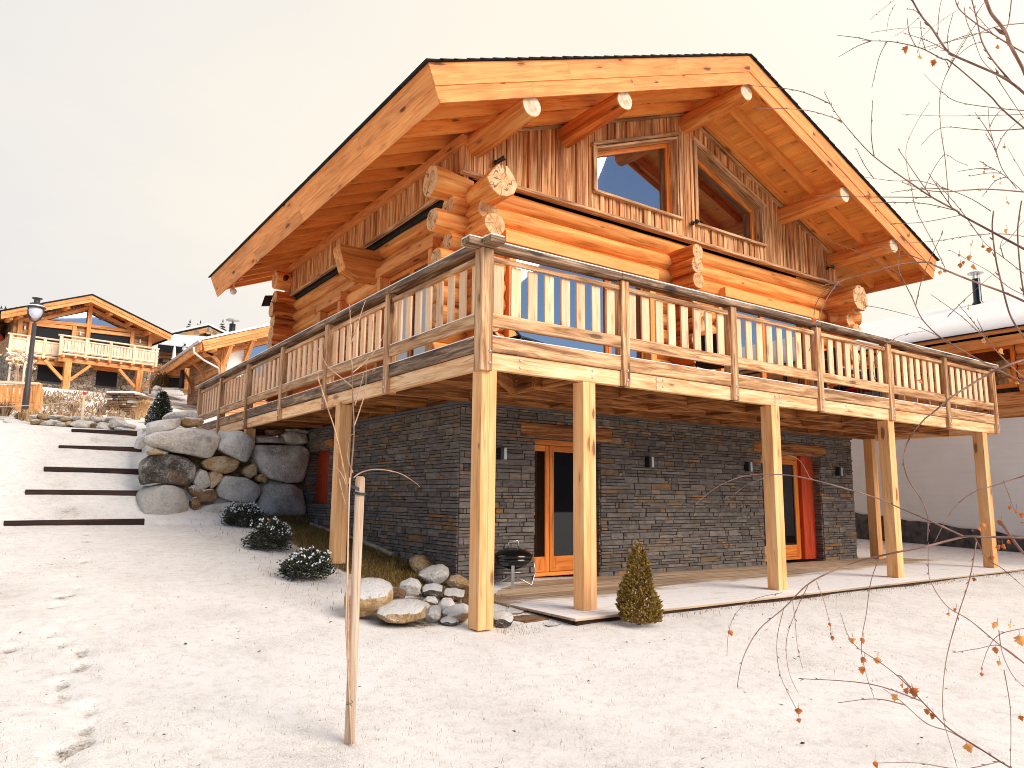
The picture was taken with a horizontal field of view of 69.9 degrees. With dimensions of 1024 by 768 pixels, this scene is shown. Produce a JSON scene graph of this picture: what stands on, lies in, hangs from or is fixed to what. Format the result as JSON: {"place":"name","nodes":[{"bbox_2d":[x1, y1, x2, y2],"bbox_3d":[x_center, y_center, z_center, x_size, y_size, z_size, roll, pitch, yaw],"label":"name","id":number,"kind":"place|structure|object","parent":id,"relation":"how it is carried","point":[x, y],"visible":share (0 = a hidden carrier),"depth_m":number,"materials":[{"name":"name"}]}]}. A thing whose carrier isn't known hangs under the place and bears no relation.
{"place":"outdoors","nodes":[
{"label":"outdoors","id":0,"kind":"place"},
{"bbox_2d":[142,428,220,457],"bbox_3d":[-6.590,1.161,14.572,1.387,0.622,1.122,7,-11,-34],"label":"boulder","id":1,"kind":"object","parent":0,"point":[199,442],"visible":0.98,"depth_m":14.21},
{"bbox_2d":[146,418,180,434],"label":"boulder","id":2,"kind":"object","parent":1,"relation":"on","point":[162,425],"visible":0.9,"depth_m":14.28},
{"bbox_2d":[162,411,198,419],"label":"boulder","id":3,"kind":"object","parent":2,"relation":"on","point":[179,414],"visible":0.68,"depth_m":14.99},
{"bbox_2d":[180,417,203,427],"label":"boulder","id":4,"kind":"object","parent":1,"relation":"on","point":[188,422],"visible":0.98,"depth_m":14.59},
{"bbox_2d":[0,383,1023,767],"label":"snowy ground","id":5,"kind":"structure","parent":0,"point":[46,595],"depth_m":6.14,"materials":[{"name":"snow"}]},
{"bbox_2d":[0,400,18,416],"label":"dry grass clump","id":6,"kind":"object","parent":5,"relation":"on","point":[5,411],"visible":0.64,"depth_m":22.26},
{"bbox_2d":[3,419,23,423],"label":"rock","id":7,"kind":"object","parent":5,"relation":"on","point":[15,421],"visible":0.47,"depth_m":17.14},
{"bbox_2d":[11,411,24,420],"bbox_3d":[-13.281,0.839,19.860,0.714,0.312,0.642,-1,-9,9],"label":"dry grass clump","id":8,"kind":"object","parent":5,"relation":"on","point":[19,416],"visible":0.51,"depth_m":19.73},
{"bbox_2d":[0,348,36,384],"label":"staked tree","id":9,"kind":"object","parent":5,"relation":"on","point":[17,359],"visible":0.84,"depth_m":33.81,"materials":[{"name":"beige plant"}]},
{"bbox_2d":[0,381,43,411],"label":"slat fence","id":10,"kind":"object","parent":5,"relation":"on","point":[36,394],"visible":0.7,"depth_m":27.69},
{"bbox_2d":[19,407,38,421],"bbox_3d":[-11.856,0.742,18.008,0.523,0.349,0.602,7,-11,-34],"label":"dry grass clump","id":11,"kind":"object","parent":5,"relation":"on","point":[27,413],"visible":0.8,"depth_m":17.94,"materials":[{"name":"plant"}]},
{"bbox_2d":[21,297,45,411],"bbox_3d":[-13.768,-0.693,20.946,0.484,3.642,0.492,7,-11,-34],"label":"street lamp","id":12,"kind":"object","parent":5,"relation":"on","point":[36,308],"visible":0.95,"depth_m":20.97,"materials":[{"name":"metal"}]},
{"bbox_2d":[39,419,60,425],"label":"rock","id":13,"kind":"object","parent":5,"relation":"on","point":[50,422],"visible":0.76,"depth_m":17.11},
{"bbox_2d":[10,389,132,418],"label":"hillside weeds","id":14,"kind":"object","parent":5,"relation":"on","point":[59,397],"visible":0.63,"depth_m":33.41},
{"bbox_2d":[4,518,144,525],"bbox_3d":[-7.521,2.450,12.664,2.099,0.228,0.090,7,-11,-34],"label":"timber step","id":15,"kind":"object","parent":5,"relation":"on","point":[76,522],"visible":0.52,"depth_m":12.63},
{"bbox_2d":[25,489,138,495],"bbox_3d":[-7.945,2.085,13.713,1.964,0.207,0.090,7,-11,-34],"label":"timber step","id":16,"kind":"object","parent":5,"relation":"on","point":[85,492],"visible":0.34,"depth_m":13.63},
{"bbox_2d":[70,420,95,427],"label":"rock","id":17,"kind":"object","parent":5,"relation":"on","point":[81,423],"visible":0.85,"depth_m":17.09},
{"bbox_2d":[81,392,85,419],"bbox_3d":[-10.151,0.658,17.323,0.053,0.947,0.043,1,-9,0],"label":"marker post","id":18,"kind":"object","parent":5,"relation":"on","point":[83,405],"visible":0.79,"depth_m":17.33,"materials":[{"name":"beige"}]},
{"bbox_2d":[0,400,80,406],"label":"barrier tape","id":19,"kind":"object","parent":18,"relation":"attached to","point":[40,404],"visible":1,"depth_m":17.28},
{"bbox_2d":[0,294,173,395],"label":"gabled house","id":20,"kind":"structure","parent":5,"relation":"on","point":[91,342],"depth_m":50.97,"materials":[{"name":"brown wood"}]},
{"bbox_2d":[35,362,63,383],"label":"window","id":21,"kind":"structure","parent":20,"relation":"in","point":[45,374],"depth_m":49.81,"materials":[{"name":"black glass"}]},
{"bbox_2d":[50,312,86,322],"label":"gable window","id":22,"kind":"structure","parent":20,"relation":"in","point":[82,317],"depth_m":51.34,"materials":[{"name":"blue glass"}]},
{"bbox_2d":[92,314,120,327],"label":"gable window","id":23,"kind":"structure","parent":20,"relation":"in","point":[96,320],"depth_m":52.48,"materials":[{"name":"blue glass"}]},
{"bbox_2d":[93,366,122,388],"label":"window","id":24,"kind":"structure","parent":20,"relation":"in","point":[106,377],"depth_m":52.35,"materials":[{"name":"black glass"}]},
{"bbox_2d":[44,467,138,474],"bbox_3d":[-8.372,1.789,14.750,1.798,0.204,0.090,7,-11,-34],"label":"timber step","id":25,"kind":"object","parent":5,"relation":"on","point":[95,470],"visible":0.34,"depth_m":14.68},
{"bbox_2d":[59,445,141,451],"bbox_3d":[-8.844,1.438,15.763,1.572,0.233,0.090,7,-11,-34],"label":"timber step","id":26,"kind":"object","parent":5,"relation":"on","point":[119,448],"visible":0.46,"depth_m":15.78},
{"bbox_2d":[71,429,136,435],"bbox_3d":[-9.319,1.154,16.764,1.326,0.222,0.090,7,-11,-34],"label":"timber step","id":27,"kind":"object","parent":5,"relation":"on","point":[127,433],"visible":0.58,"depth_m":16.77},
{"bbox_2d":[96,422,113,429],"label":"rock","id":28,"kind":"object","parent":5,"relation":"on","point":[103,425],"visible":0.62,"depth_m":17.10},
{"bbox_2d":[114,427,138,431],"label":"rock","id":29,"kind":"object","parent":5,"relation":"on","point":[123,429],"visible":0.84,"depth_m":17.06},
{"bbox_2d":[109,419,127,427],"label":"rock","id":30,"kind":"object","parent":29,"relation":"on","point":[114,423],"visible":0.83,"depth_m":17.10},
{"bbox_2d":[102,416,124,422],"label":"rock","id":31,"kind":"object","parent":30,"relation":"on","point":[105,419],"visible":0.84,"depth_m":17.49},
{"bbox_2d":[103,391,153,412],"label":"slate wall","id":32,"kind":"structure","parent":5,"relation":"on","point":[120,400],"depth_m":34.16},
{"bbox_2d":[128,407,144,419],"bbox_3d":[-14.972,1.165,29.255,0.906,0.526,0.820,7,-11,-34],"label":"dry grass clump","id":33,"kind":"object","parent":5,"relation":"on","point":[137,414],"visible":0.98,"depth_m":29.11,"materials":[{"name":"plant"}]},
{"bbox_2d":[134,433,146,448],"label":"boulder","id":34,"kind":"object","parent":5,"relation":"on","point":[138,444],"visible":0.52,"depth_m":14.97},
{"bbox_2d":[131,398,152,416],"bbox_3d":[-16.211,1.031,32.380,1.358,0.925,1.334,7,-11,-34],"label":"dry grass clump","id":35,"kind":"object","parent":5,"relation":"on","point":[142,404],"visible":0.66,"depth_m":32.11,"materials":[{"name":"plant"}]},
{"bbox_2d":[144,389,172,424],"bbox_3d":[-7.498,0.569,15.668,0.674,0.920,0.704,7,-11,-34],"label":"garden conifer","id":36,"kind":"object","parent":5,"relation":"on","point":[159,408],"visible":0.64,"depth_m":15.52,"materials":[{"name":"green plant"}]},
{"bbox_2d":[151,371,170,387],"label":"evergreen bush","id":37,"kind":"object","parent":5,"relation":"on","point":[161,379],"visible":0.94,"depth_m":49.44,"materials":[{"name":"green plant"}]},
{"bbox_2d":[136,484,188,514],"bbox_3d":[-6.746,2.315,14.142,0.917,0.760,1.006,7,-11,-34],"label":"boulder","id":38,"kind":"object","parent":5,"relation":"on","point":[161,499],"visible":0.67,"depth_m":13.79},
{"bbox_2d":[138,453,195,485],"bbox_3d":[-6.760,1.674,14.325,0.974,0.648,0.905,7,-11,-34],"label":"boulder","id":39,"kind":"object","parent":38,"relation":"on","point":[175,469],"visible":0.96,"depth_m":14.01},
{"bbox_2d":[146,448,163,454],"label":"boulder","id":40,"kind":"object","parent":39,"relation":"on","point":[156,451],"visible":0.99,"depth_m":13.97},
{"bbox_2d":[179,343,187,388],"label":"street lamp","id":41,"kind":"object","parent":5,"relation":"on","point":[182,373],"visible":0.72,"depth_m":49.61,"materials":[{"name":"metal"}]},
{"bbox_2d":[149,323,226,394],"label":"log house","id":42,"kind":"structure","parent":5,"relation":"on","point":[188,336],"depth_m":60.88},
{"bbox_2d":[168,377,178,387],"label":"window","id":43,"kind":"structure","parent":42,"relation":"in","point":[174,381],"depth_m":58.17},
{"bbox_2d":[189,497,200,509],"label":"boulder","id":44,"kind":"object","parent":5,"relation":"on","point":[194,503],"visible":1,"depth_m":14.20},
{"bbox_2d":[160,318,269,414],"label":"braced chalet","id":45,"kind":"object","parent":5,"relation":"on","point":[203,359],"visible":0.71,"depth_m":44.36,"materials":[{"name":"wood"}]},
{"bbox_2d":[249,344,268,375],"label":"window","id":46,"kind":"structure","parent":45,"relation":"in","point":[256,350],"depth_m":45.11,"materials":[{"name":"blue glass"}]},
{"bbox_2d":[200,502,257,513],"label":"boulder","id":47,"kind":"object","parent":5,"relation":"on","point":[218,507],"visible":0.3,"depth_m":14.37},
{"bbox_2d":[186,485,216,502],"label":"boulder","id":48,"kind":"object","parent":47,"relation":"on","point":[205,495],"visible":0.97,"depth_m":14.32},
{"bbox_2d":[192,469,209,488],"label":"boulder","id":49,"kind":"object","parent":48,"relation":"on","point":[201,480],"visible":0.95,"depth_m":14.35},
{"bbox_2d":[208,471,222,487],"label":"boulder","id":50,"kind":"object","parent":48,"relation":"on","point":[215,477],"visible":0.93,"depth_m":14.50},
{"bbox_2d":[214,475,260,502],"bbox_3d":[-5.595,2.152,14.921,0.877,0.588,0.702,7,-11,-34],"label":"boulder","id":51,"kind":"object","parent":47,"relation":"on","point":[235,489],"visible":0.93,"depth_m":14.62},
{"bbox_2d":[200,456,239,474],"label":"boulder","id":52,"kind":"object","parent":51,"relation":"on","point":[224,465],"visible":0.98,"depth_m":14.59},
{"bbox_2d":[240,463,257,478],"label":"boulder","id":53,"kind":"object","parent":51,"relation":"on","point":[249,471],"visible":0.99,"depth_m":14.93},
{"bbox_2d":[216,430,253,462],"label":"boulder","id":54,"kind":"object","parent":5,"relation":"on","point":[238,445],"visible":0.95,"depth_m":14.73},
{"bbox_2d":[219,501,266,527],"bbox_3d":[-5.085,2.485,13.903,0.880,0.532,0.868,7,-11,-34],"label":"shrub","id":55,"kind":"object","parent":5,"relation":"on","point":[246,515],"visible":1,"depth_m":13.73,"materials":[{"name":"green plant"}]},
{"bbox_2d":[241,516,295,551],"bbox_3d":[-3.788,2.337,11.428,0.841,0.550,0.877,7,-11,-34],"label":"shrub","id":56,"kind":"object","parent":5,"relation":"on","point":[272,534],"visible":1,"depth_m":11.27,"materials":[{"name":"green plant"}]},
{"bbox_2d":[255,479,305,515],"bbox_3d":[-4.925,2.451,15.370,1.035,0.970,0.930,7,-11,-34],"label":"boulder","id":57,"kind":"object","parent":5,"relation":"on","point":[275,497],"visible":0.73,"depth_m":15.04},
{"bbox_2d":[253,474,268,482],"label":"boulder","id":58,"kind":"object","parent":57,"relation":"on","point":[261,478],"visible":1,"depth_m":15.04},
{"bbox_2d":[250,444,309,482],"bbox_3d":[-4.980,1.693,15.536,1.159,0.805,0.919,7,-11,-34],"label":"boulder","id":59,"kind":"object","parent":57,"relation":"on","point":[285,463],"visible":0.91,"depth_m":15.21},
{"bbox_2d":[255,436,283,442],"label":"boulder","id":60,"kind":"object","parent":59,"relation":"on","point":[266,439],"visible":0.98,"depth_m":15.18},
{"bbox_2d":[264,429,282,435],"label":"boulder","id":61,"kind":"object","parent":60,"relation":"on","point":[275,432],"visible":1,"depth_m":15.36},
{"bbox_2d":[278,432,308,445],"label":"boulder","id":62,"kind":"object","parent":59,"relation":"on","point":[292,438],"visible":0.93,"depth_m":15.48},
{"bbox_2d":[283,429,308,433],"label":"boulder","id":63,"kind":"object","parent":62,"relation":"on","point":[297,431],"visible":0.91,"depth_m":15.61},
{"bbox_2d":[274,545,336,581],"bbox_3d":[-2.683,2.350,9.584,0.738,0.451,0.728,7,-11,-34],"label":"shrub","id":64,"kind":"object","parent":5,"relation":"on","point":[305,563],"visible":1,"depth_m":9.45,"materials":[{"name":"green plant"}]},
{"bbox_2d":[345,478,352,745],"bbox_3d":[-1.000,1.389,4.538,0.090,1.604,0.038,1,-9,-5],"label":"bamboo cane","id":65,"kind":"object","parent":5,"relation":"on","point":[349,703],"visible":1,"depth_m":4.53,"materials":[{"name":"brown wood"}]},
{"bbox_2d":[194,511,512,618],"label":"dead grass","id":66,"kind":"structure","parent":5,"relation":"on","point":[299,528],"depth_m":11.59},
{"bbox_2d":[344,476,365,744],"bbox_3d":[-1.012,1.409,4.608,0.123,1.642,0.095,2,-9,-11],"label":"tree stake","id":67,"kind":"object","parent":5,"relation":"on","point":[358,488],"visible":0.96,"depth_m":4.59,"materials":[{"name":"brown wood"}]},
{"bbox_2d":[313,300,419,743],"bbox_3d":[-0.944,0.811,4.673,0.748,2.779,0.195,0,-9,4],"label":"sapling","id":68,"kind":"object","parent":5,"relation":"on","point":[353,434],"visible":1,"depth_m":4.69,"materials":[{"name":"brown wood"}]},
{"bbox_2d":[344,578,392,617],"bbox_3d":[-1.519,2.262,7.747,0.521,0.380,0.535,1,-9,-5],"label":"rock","id":69,"kind":"object","parent":5,"relation":"on","point":[376,594],"visible":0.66,"depth_m":7.59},
{"bbox_2d":[393,588,405,599],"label":"rock","id":70,"kind":"object","parent":5,"relation":"on","point":[399,593],"visible":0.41,"depth_m":8.65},
{"bbox_2d":[375,598,426,623],"bbox_3d":[-1.160,2.353,7.585,0.530,0.202,0.485,1,-9,-2],"label":"rock","id":71,"kind":"object","parent":5,"relation":"on","point":[404,611],"visible":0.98,"depth_m":7.47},
{"bbox_2d":[399,578,421,595],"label":"rock","id":72,"kind":"object","parent":5,"relation":"on","point":[411,586],"visible":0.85,"depth_m":8.93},
{"bbox_2d":[409,554,433,573],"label":"rock","id":73,"kind":"object","parent":5,"relation":"on","point":[418,563],"visible":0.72,"depth_m":10.64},
{"bbox_2d":[423,596,437,605],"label":"rock","id":74,"kind":"object","parent":5,"relation":"on","point":[431,600],"visible":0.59,"depth_m":8.40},
{"bbox_2d":[421,583,442,597],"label":"rock","id":75,"kind":"object","parent":5,"relation":"on","point":[433,589],"visible":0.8,"depth_m":8.95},
{"bbox_2d":[425,605,440,622],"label":"rock","id":76,"kind":"object","parent":5,"relation":"on","point":[433,613],"visible":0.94,"depth_m":7.70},
{"bbox_2d":[418,564,448,583],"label":"rock","id":77,"kind":"object","parent":5,"relation":"on","point":[438,574],"visible":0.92,"depth_m":9.84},
{"bbox_2d":[438,598,454,612],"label":"rock","id":78,"kind":"object","parent":5,"relation":"on","point":[444,603],"visible":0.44,"depth_m":8.19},
{"bbox_2d":[440,615,458,626],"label":"rock","id":79,"kind":"object","parent":5,"relation":"on","point":[448,620],"visible":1,"depth_m":7.62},
{"bbox_2d":[443,588,464,600],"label":"rock","id":80,"kind":"object","parent":5,"relation":"on","point":[455,594],"visible":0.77,"depth_m":8.84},
{"bbox_2d":[442,603,467,621],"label":"rock","id":81,"kind":"object","parent":5,"relation":"on","point":[459,612],"visible":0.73,"depth_m":7.81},
{"bbox_2d":[446,574,468,588],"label":"rock","id":82,"kind":"object","parent":5,"relation":"on","point":[458,581],"visible":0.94,"depth_m":9.79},
{"bbox_2d":[493,610,513,627],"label":"rock","id":83,"kind":"object","parent":5,"relation":"on","point":[502,618],"visible":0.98,"depth_m":7.65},
{"bbox_2d":[0,525,1023,767],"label":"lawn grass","id":84,"kind":"structure","parent":5,"relation":"on","point":[482,667],"depth_m":6.00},
{"bbox_2d":[506,607,524,614],"bbox_3d":[0.046,2.634,8.444,0.216,0.078,0.483,0,-9,3],"label":"flagstone","id":85,"kind":"object","parent":5,"relation":"on","point":[513,611],"visible":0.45,"depth_m":8.38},
{"bbox_2d":[513,615,548,622],"bbox_3d":[0.219,2.598,8.050,0.476,0.077,0.306,7,-11,-34],"label":"flagstone","id":86,"kind":"object","parent":5,"relation":"on","point":[527,618],"visible":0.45,"depth_m":8.00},
{"bbox_2d":[208,53,939,581],"bbox_3d":[0.986,-0.593,17.221,13.150,9.539,11.521,7,-11,-34],"label":"log chalet","id":87,"kind":"object","parent":5,"relation":"on","point":[632,163],"visible":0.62,"depth_m":13.13,"materials":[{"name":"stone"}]},
{"bbox_2d":[261,295,273,305],"bbox_3d":[-5.763,-1.952,17.321,0.200,0.306,0.293,0,-9,6],"label":"solar panel","id":88,"kind":"object","parent":87,"relation":"attached to","point":[267,301],"visible":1,"depth_m":17.26,"materials":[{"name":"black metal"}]},
{"bbox_2d":[316,291,348,370],"bbox_3d":[-3.775,-1.077,15.449,0.285,1.460,1.380,7,-11,-34],"label":"window","id":89,"kind":"structure","parent":87,"relation":"in","point":[336,303],"depth_m":15.45,"materials":[{"name":"brown wood"}]},
{"bbox_2d":[374,236,442,367],"bbox_3d":[-1.796,-1.043,12.576,0.285,2.420,2.180,7,-11,-34],"label":"window","id":90,"kind":"structure","parent":87,"relation":"in","point":[418,257],"depth_m":12.66,"materials":[{"name":"brown wood"}]},
{"bbox_2d":[497,447,506,459],"bbox_3d":[-0.150,1.036,10.913,0.110,0.180,0.120,7,-11,-34],"label":"wall lamp","id":91,"kind":"object","parent":87,"relation":"attached to","point":[501,453],"visible":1,"depth_m":10.87,"materials":[{"name":"silver metal"}]},
{"bbox_2d":[533,439,572,576],"bbox_3d":[0.733,1.982,11.814,1.341,2.140,0.096,7,-11,-34],"label":"glass door","id":92,"kind":"structure","parent":87,"relation":"in","point":[553,493],"depth_m":11.73,"materials":[{"name":"brown wood"}]},
{"bbox_2d":[502,257,656,360],"bbox_3d":[1.200,-0.939,12.397,3.240,2.220,0.280,7,-11,-34],"label":"glass door","id":93,"kind":"structure","parent":87,"relation":"in","point":[540,285],"depth_m":12.36,"materials":[{"name":"brown wood"}]},
{"bbox_2d":[591,132,682,220],"bbox_3d":[2.264,-4.110,13.609,2.280,1.802,0.350,7,-11,-34],"label":"gable window","id":94,"kind":"structure","parent":87,"relation":"in","point":[645,174],"depth_m":13.82,"materials":[{"name":"brown wood"}]},
{"bbox_2d":[645,457,653,466],"bbox_3d":[2.375,1.347,12.653,0.110,0.180,0.120,7,-11,-34],"label":"wall lamp","id":95,"kind":"object","parent":87,"relation":"attached to","point":[649,461],"visible":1,"depth_m":12.61,"materials":[{"name":"silver metal"}]},
{"bbox_2d":[692,136,766,246],"bbox_3d":[4.396,-3.868,15.082,2.225,1.814,0.350,7,-11,-34],"label":"gable window","id":96,"kind":"structure","parent":87,"relation":"in","point":[724,205],"depth_m":15.12,"materials":[{"name":"brown wood"}]},
{"bbox_2d":[744,462,752,471],"bbox_3d":[4.570,1.602,14.169,0.110,0.180,0.120,7,-11,-34],"label":"wall lamp","id":97,"kind":"object","parent":87,"relation":"attached to","point":[748,467],"visible":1,"depth_m":14.13,"materials":[{"name":"silver metal"}]},
{"bbox_2d":[713,306,810,385],"bbox_3d":[5.271,-0.465,15.208,3.200,2.220,0.280,7,-11,-34],"label":"glass door","id":98,"kind":"structure","parent":87,"relation":"in","point":[741,371],"depth_m":15.35,"materials":[{"name":"blue glass"}]},
{"bbox_2d":[761,455,801,560],"bbox_3d":[5.410,2.526,15.043,1.562,2.140,0.096,7,-11,-34],"label":"glass door","id":99,"kind":"structure","parent":87,"relation":"in","point":[793,551],"depth_m":15.29,"materials":[{"name":"brown wood"}]},
{"bbox_2d":[195,233,999,630],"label":"timber balcony","id":100,"kind":"structure","parent":5,"relation":"on","point":[485,371],"depth_m":10.34,"materials":[{"name":"brown wood"}]},
{"bbox_2d":[493,331,546,343],"bbox_3d":[0.208,-0.451,10.076,1.223,0.572,0.482,7,-11,-34],"label":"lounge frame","id":101,"kind":"object","parent":100,"relation":"on","point":[519,336],"visible":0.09,"depth_m":9.83,"materials":[{"name":"black metal"}]},
{"bbox_2d":[695,334,724,371],"bbox_3d":[3.314,-0.308,11.966,0.564,0.908,0.586,-6,-11,37],"label":"garden chair","id":102,"kind":"object","parent":100,"relation":"on","point":[708,366],"visible":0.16,"depth_m":11.86,"materials":[{"name":"black metal"}]},
{"bbox_2d":[798,348,839,389],"bbox_3d":[5.304,-0.179,12.673,0.586,0.908,0.564,2,-9,-9],"label":"garden chair","id":103,"kind":"object","parent":100,"relation":"on","point":[826,361],"visible":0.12,"depth_m":12.67,"materials":[{"name":"black metal"}]},
{"bbox_2d":[843,368,880,396],"bbox_3d":[6.949,0.117,14.489,0.586,0.908,0.564,9,-12,-43],"label":"garden chair","id":104,"kind":"object","parent":100,"relation":"on","point":[853,390],"visible":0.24,"depth_m":14.55,"materials":[{"name":"black metal"}]},
{"bbox_2d":[833,385,897,399],"bbox_3d":[7.611,0.416,15.649,1.480,0.680,0.680,7,-11,-34],"label":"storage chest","id":105,"kind":"object","parent":100,"relation":"on","point":[875,393],"visible":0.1,"depth_m":15.36,"materials":[{"name":"metal"}]},
{"bbox_2d":[614,540,663,624],"bbox_3d":[1.380,2.159,7.896,0.552,0.954,0.516,7,-11,-34],"label":"dwarf spruce","id":106,"kind":"object","parent":5,"relation":"on","point":[626,600],"visible":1,"depth_m":7.76,"materials":[{"name":"green plant"}]},
{"bbox_2d":[494,557,1023,625],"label":"wooden terrace","id":107,"kind":"structure","parent":5,"relation":"on","point":[688,590],"depth_m":10.79,"materials":[{"name":"brown wood"}]},
{"bbox_2d":[494,540,535,588],"bbox_3d":[-0.018,2.541,10.381,0.628,0.644,0.560,-2,-9,14],"label":"kettle grill","id":108,"kind":"object","parent":107,"relation":"on","point":[512,559],"visible":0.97,"depth_m":10.20,"materials":[{"name":"black metal"}]},
{"bbox_2d":[696,0,1023,767],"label":"birch tree","id":109,"kind":"object","parent":5,"relation":"on","point":[968,746],"visible":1,"depth_m":2.30,"materials":[{"name":"brown plant"}]},
{"bbox_2d":[850,271,1023,552],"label":"chalet","id":110,"kind":"object","parent":5,"relation":"on","point":[941,473],"visible":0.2,"depth_m":18.76,"materials":[{"name":"concrete"}]},
{"bbox_2d":[966,345,1018,391],"bbox_3d":[12.010,-0.383,18.323,0.160,1.040,1.060,7,-11,-34],"label":"window","id":111,"kind":"structure","parent":110,"relation":"in","point":[989,355],"depth_m":18.11,"materials":[{"name":"brown wood"}]},
{"bbox_2d":[0,550,1023,767],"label":"leaf litter","id":112,"kind":"object","parent":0,"point":[491,656],"visible":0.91,"depth_m":5.97,"materials":[{"name":"plant"}]},
{"bbox_2d":[0,0,1023,363],"label":"sky","id":113,"kind":"structure","parent":0,"point":[142,142],"materials":[{"name":"white"}]},
{"bbox_2d":[783,364,861,393],"bbox_3d":[5.864,0.088,13.814,1.500,0.735,0.850,7,-11,-34],"label":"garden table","id":114,"kind":"object","parent":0,"point":[859,390],"visible":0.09,"depth_m":13.86,"materials":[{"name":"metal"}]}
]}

